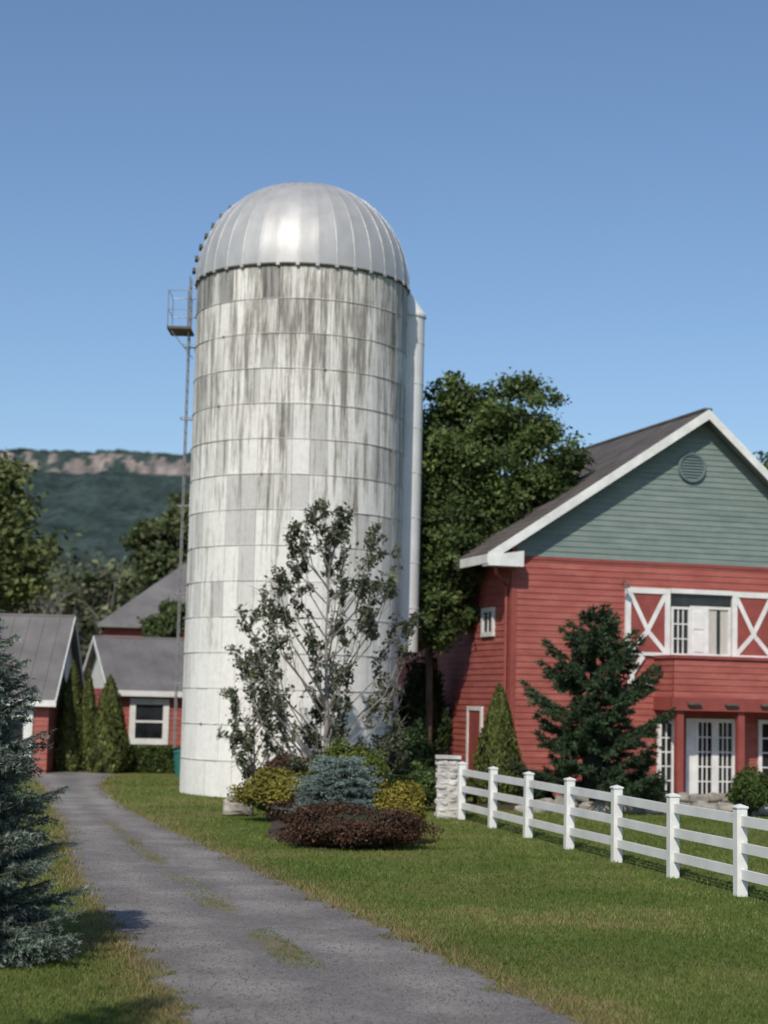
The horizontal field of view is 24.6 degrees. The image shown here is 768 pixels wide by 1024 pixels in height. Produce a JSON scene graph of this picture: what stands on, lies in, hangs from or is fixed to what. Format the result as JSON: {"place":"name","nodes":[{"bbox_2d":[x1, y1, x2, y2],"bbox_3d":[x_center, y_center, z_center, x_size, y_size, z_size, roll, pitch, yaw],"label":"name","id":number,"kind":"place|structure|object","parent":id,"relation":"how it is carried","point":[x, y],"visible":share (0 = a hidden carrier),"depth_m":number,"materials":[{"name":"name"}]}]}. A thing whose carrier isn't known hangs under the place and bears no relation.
{"place":"outdoors","nodes":[
{"label":"outdoors","id":0,"kind":"place"},
{"bbox_2d":[83,635,184,746],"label":"red garage","id":1,"kind":"structure","parent":0,"point":[141,670],"depth_m":66.71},
{"bbox_2d":[135,704,162,738],"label":"window glass","id":2,"kind":"structure","parent":1,"relation":"in","point":[143,712],"depth_m":65.90,"materials":[{"name":"black glass"}]},
{"bbox_2d":[129,698,169,744],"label":"window frames","id":3,"kind":"structure","parent":1,"relation":"in","point":[133,701],"depth_m":65.86,"materials":[{"name":"white paint"}]},
{"bbox_2d":[0,448,452,588],"bbox_3d":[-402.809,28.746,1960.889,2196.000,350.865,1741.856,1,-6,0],"label":"distant escarpment hill","id":4,"kind":"structure","parent":0,"point":[99,499],"depth_m":2239.48,"materials":[{"name":"green plant"}]},
{"bbox_2d":[29,771,585,1023],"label":"gravel driveway","id":5,"kind":"structure","parent":0,"point":[79,795],"depth_m":19.51,"materials":[{"name":"grey gravel"}]},
{"bbox_2d":[0,772,767,1023],"bbox_3d":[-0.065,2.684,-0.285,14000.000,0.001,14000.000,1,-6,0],"label":"ground","id":6,"kind":"structure","parent":0,"point":[434,853],"depth_m":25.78,"materials":[{"name":"green plant"}]},
{"bbox_2d":[0,448,81,613],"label":"maple tree","id":7,"kind":"object","parent":6,"relation":"on","point":[21,580],"visible":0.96,"depth_m":75.50,"materials":[{"name":"green plant"}]},
{"bbox_2d":[0,613,83,772],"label":"red farmhouse","id":8,"kind":"object","parent":6,"relation":"on","point":[49,645],"visible":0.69,"depth_m":59.95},
{"bbox_2d":[3,720,22,757],"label":"window glass","id":9,"kind":"structure","parent":8,"relation":"in","point":[16,732],"depth_m":58.07,"materials":[{"name":"black glass"}]},
{"bbox_2d":[11,709,32,768],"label":"window frames","id":10,"kind":"structure","parent":8,"relation":"in","point":[27,731],"depth_m":58.06,"materials":[{"name":"white paint"}]},
{"bbox_2d":[0,608,95,968],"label":"blue spruce tree","id":11,"kind":"object","parent":6,"relation":"on","point":[20,862],"visible":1,"depth_m":17.62,"materials":[{"name":"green plant"}]},
{"bbox_2d":[55,672,66,769],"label":"arborvitae","id":12,"kind":"object","parent":6,"relation":"on","point":[62,689],"visible":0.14,"depth_m":60.42,"materials":[{"name":"green plant"}]},
{"bbox_2d":[54,660,85,771],"bbox_3d":[-10.601,6.928,59.961,1.235,3.907,1.315,1,-6,0],"label":"arborvitae","id":13,"kind":"object","parent":6,"relation":"on","point":[68,745],"visible":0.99,"depth_m":59.61,"materials":[{"name":"green plant"}]},
{"bbox_2d":[78,668,96,771],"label":"arborvitae","id":14,"kind":"object","parent":6,"relation":"on","point":[88,705],"visible":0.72,"depth_m":59.99,"materials":[{"name":"green plant"}]},
{"bbox_2d":[0,521,178,666],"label":"distant woodland","id":15,"kind":"object","parent":6,"relation":"on","point":[89,599],"visible":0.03,"depth_m":115.05,"materials":[{"name":"green plant"}]},
{"bbox_2d":[83,674,133,772],"bbox_3d":[-9.286,7.175,59.753,1.760,3.427,1.744,1,-6,0],"label":"arborvitae","id":16,"kind":"object","parent":6,"relation":"on","point":[107,742],"visible":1,"depth_m":59.30,"materials":[{"name":"green plant"}]},
{"bbox_2d":[97,562,186,637],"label":"red stable","id":17,"kind":"structure","parent":6,"relation":"on","point":[121,621],"depth_m":87.00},
{"bbox_2d":[125,744,180,773],"bbox_3d":[-7.950,8.446,60.407,2.609,1.031,1.152,1,-6,0],"label":"clipped hedge","id":18,"kind":"object","parent":6,"relation":"on","point":[153,759],"visible":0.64,"depth_m":59.99,"materials":[{"name":"green plant"}]},
{"bbox_2d":[118,490,189,598],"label":"ash tree","id":19,"kind":"object","parent":6,"relation":"on","point":[152,544],"visible":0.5,"depth_m":106.21,"materials":[{"name":"green plant"}]},
{"bbox_2d":[136,597,185,637],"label":"ash tree","id":20,"kind":"object","parent":6,"relation":"on","point":[163,624],"visible":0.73,"depth_m":80.38,"materials":[{"name":"green plant"}]},
{"bbox_2d":[173,749,180,775],"bbox_3d":[-6.754,8.379,59.029,0.656,0.860,0.656,1,-6,0],"label":"trash bin","id":21,"kind":"object","parent":6,"relation":"on","point":[177,754],"visible":0.39,"depth_m":58.80,"materials":[{"name":"teal plastic"}]},
{"bbox_2d":[222,794,253,815],"bbox_3d":[-3.279,6.635,39.819,0.728,0.529,0.642,1,-6,0],"label":"boulder","id":22,"kind":"object","parent":6,"relation":"on","point":[232,809],"visible":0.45,"depth_m":39.55,"materials":[{"name":"stone"}]},
{"bbox_2d":[214,625,290,780],"bbox_3d":[-3.127,4.952,42.802,1.987,4.428,1.804,3,-6,-18],"label":"sapling tree","id":23,"kind":"object","parent":6,"relation":"on","point":[234,708],"visible":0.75,"depth_m":42.78,"materials":[{"name":"green plant"}]},
{"bbox_2d":[226,764,314,818],"bbox_3d":[-2.242,6.091,38.129,2.363,1.236,1.689,1,-6,0],"label":"golden shrub","id":24,"kind":"object","parent":6,"relation":"on","point":[262,789],"visible":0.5,"depth_m":37.77,"materials":[{"name":"yellow plant"}]},
{"bbox_2d":[167,182,425,797],"bbox_3d":[-2.482,-0.772,50.255,6.220,17.450,6.220,-4,-8,40],"label":"farm silo","id":25,"kind":"object","parent":6,"relation":"on","point":[310,317],"visible":0.86,"depth_m":47.93,"materials":[{"name":"concrete"}]},
{"bbox_2d":[266,814,345,849],"bbox_3d":[-0.818,6.670,38.123,3.546,0.123,13.773,1,-6,0],"label":"flower bed","id":26,"kind":"object","parent":6,"relation":"on","point":[275,826],"visible":0.06,"depth_m":34.75,"materials":[{"name":"brown soil"}]},
{"bbox_2d":[249,752,311,774],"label":"barberry shrub","id":27,"kind":"object","parent":26,"relation":"on","point":[277,761],"visible":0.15,"depth_m":41.07,"materials":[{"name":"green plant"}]},
{"bbox_2d":[260,790,307,823],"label":"barberry shrub","id":28,"kind":"object","parent":26,"relation":"on","point":[280,812],"visible":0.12,"depth_m":34.90,"materials":[{"name":"brown plant"}]},
{"bbox_2d":[274,755,384,814],"bbox_3d":[-0.793,5.426,33.511,2.277,1.638,2.317,-2,-7,32],"label":"dwarf blue spruce","id":29,"kind":"object","parent":26,"relation":"on","point":[341,783],"visible":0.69,"depth_m":33.16,"materials":[{"name":"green plant"}]},
{"bbox_2d":[309,736,392,794],"bbox_3d":[-0.711,5.688,37.197,1.795,1.906,1.606,1,-6,0],"label":"green globe shrub","id":30,"kind":"object","parent":26,"relation":"on","point":[373,759],"visible":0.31,"depth_m":37.08,"materials":[{"name":"green plant"}]},
{"bbox_2d":[378,775,423,807],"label":"green globe shrub","id":31,"kind":"object","parent":26,"relation":"on","point":[393,780],"visible":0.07,"depth_m":37.40,"materials":[{"name":"green plant"}]},
{"bbox_2d":[224,492,421,775],"bbox_3d":[-1.546,3.352,42.445,4.931,7.612,4.614,1,-6,0],"label":"ornamental pear tree","id":32,"kind":"object","parent":6,"relation":"on","point":[336,535],"visible":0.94,"depth_m":42.26,"materials":[{"name":"green plant"}]},
{"bbox_2d":[266,797,444,848],"bbox_3d":[-0.537,5.645,32.004,2.871,0.931,2.163,4,-7,-27],"label":"barberry hedge","id":33,"kind":"object","parent":6,"relation":"on","point":[359,827],"visible":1,"depth_m":31.59,"materials":[{"name":"brown plant"}]},
{"bbox_2d":[371,777,428,843],"bbox_3d":[0.277,5.599,33.069,1.154,1.269,1.171,1,-6,0],"label":"golden shrub","id":34,"kind":"object","parent":6,"relation":"on","point":[400,795],"visible":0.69,"depth_m":32.84,"materials":[{"name":"yellow plant"}]},
{"bbox_2d":[388,718,436,780],"bbox_3d":[0.653,6.771,48.644,1.668,2.232,1.492,1,-6,0],"label":"lilac bush","id":35,"kind":"object","parent":6,"relation":"on","point":[418,746],"visible":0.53,"depth_m":48.22,"materials":[{"name":"green plant"}]},
{"bbox_2d":[400,761,436,809],"bbox_3d":[0.996,6.685,42.988,1.317,1.234,1.126,3,-6,-16],"label":"garden shrub","id":36,"kind":"object","parent":6,"relation":"on","point":[423,775],"visible":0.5,"depth_m":42.75,"materials":[{"name":"green plant"}]},
{"bbox_2d":[398,652,452,758],"bbox_3d":[1.189,6.136,53.257,2.048,4.488,2.063,7,-8,-43],"label":"lilac bush","id":37,"kind":"object","parent":6,"relation":"on","point":[413,698],"visible":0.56,"depth_m":52.87,"materials":[{"name":"green plant"}]},
{"bbox_2d":[434,755,460,818],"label":"stone pier","id":38,"kind":"structure","parent":6,"relation":"on","point":[446,774],"depth_m":40.60,"materials":[{"name":"white stone"}]},
{"bbox_2d":[418,367,596,750],"bbox_3d":[3.052,1.945,51.659,6.030,12.572,4.404,-2,-7,28],"label":"maple tree","id":39,"kind":"object","parent":6,"relation":"on","point":[464,459],"visible":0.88,"depth_m":51.30,"materials":[{"name":"green plant"}]},
{"bbox_2d":[428,801,657,813],"bbox_3d":[6.119,7.690,45.979,11.471,0.084,3.965,1,-6,0],"label":"foundation bed","id":40,"kind":"object","parent":6,"relation":"on","point":[505,806],"visible":0.04,"depth_m":45.23,"materials":[{"name":"brown soil"}]},
{"bbox_2d":[466,776,477,799],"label":"garden shrub","id":41,"kind":"object","parent":40,"relation":"on","point":[469,782],"visible":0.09,"depth_m":45.58,"materials":[{"name":"green plant"}]},
{"bbox_2d":[469,682,525,804],"bbox_3d":[3.025,6.081,46.228,1.576,3.303,1.616,1,-6,0],"label":"arborvitae","id":42,"kind":"object","parent":40,"relation":"on","point":[497,746],"visible":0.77,"depth_m":45.88,"materials":[{"name":"green plant"}]},
{"bbox_2d":[517,786,555,799],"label":"garden shrub","id":43,"kind":"object","parent":40,"relation":"on","point":[536,793],"visible":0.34,"depth_m":45.27,"materials":[{"name":"green plant"}]},
{"bbox_2d":[642,779,670,802],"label":"garden shrub","id":44,"kind":"object","parent":40,"relation":"on","point":[659,798],"visible":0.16,"depth_m":45.57,"materials":[{"name":"green plant"}]},
{"bbox_2d":[398,408,767,805],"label":"red barn","id":45,"kind":"structure","parent":6,"relation":"on","point":[658,533],"depth_m":50.28,"materials":[{"name":"red wood"}]},
{"bbox_2d":[433,587,767,793],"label":"white window frames","id":46,"kind":"structure","parent":45,"relation":"in","point":[697,638],"depth_m":50.32,"materials":[{"name":"paint"}]},
{"bbox_2d":[441,593,767,793],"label":"window glass","id":47,"kind":"structure","parent":45,"relation":"in","point":[677,600],"depth_m":50.39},
{"bbox_2d":[506,601,675,809],"bbox_3d":[5.749,4.948,44.992,4.371,5.324,3.554,-4,-8,39],"label":"pine tree","id":48,"kind":"object","parent":6,"relation":"on","point":[597,740],"visible":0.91,"depth_m":44.50,"materials":[{"name":"green plant"}]},
{"bbox_2d":[457,762,767,896],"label":"white rail fence","id":49,"kind":"object","parent":6,"relation":"on","point":[672,832],"visible":0.91,"depth_m":30.16,"materials":[{"name":"paint"}]},
{"bbox_2d":[514,792,767,814],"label":"garden stone border","id":50,"kind":"object","parent":6,"relation":"on","point":[709,800],"visible":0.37,"depth_m":44.29,"materials":[{"name":"grey stone"}]},
{"bbox_2d":[725,763,767,816],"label":"garden shrub","id":51,"kind":"object","parent":6,"relation":"on","point":[749,788],"visible":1,"depth_m":43.76,"materials":[{"name":"green plant"}]},
{"bbox_2d":[752,450,767,469],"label":"maple tree","id":52,"kind":"object","parent":6,"relation":"on","point":[765,463],"visible":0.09,"depth_m":73.11,"materials":[{"name":"green plant"}]},
{"bbox_2d":[0,0,767,474],"label":"sky","id":53,"kind":"structure","parent":0,"point":[574,193],"materials":[{"name":"blue"}]}
]}

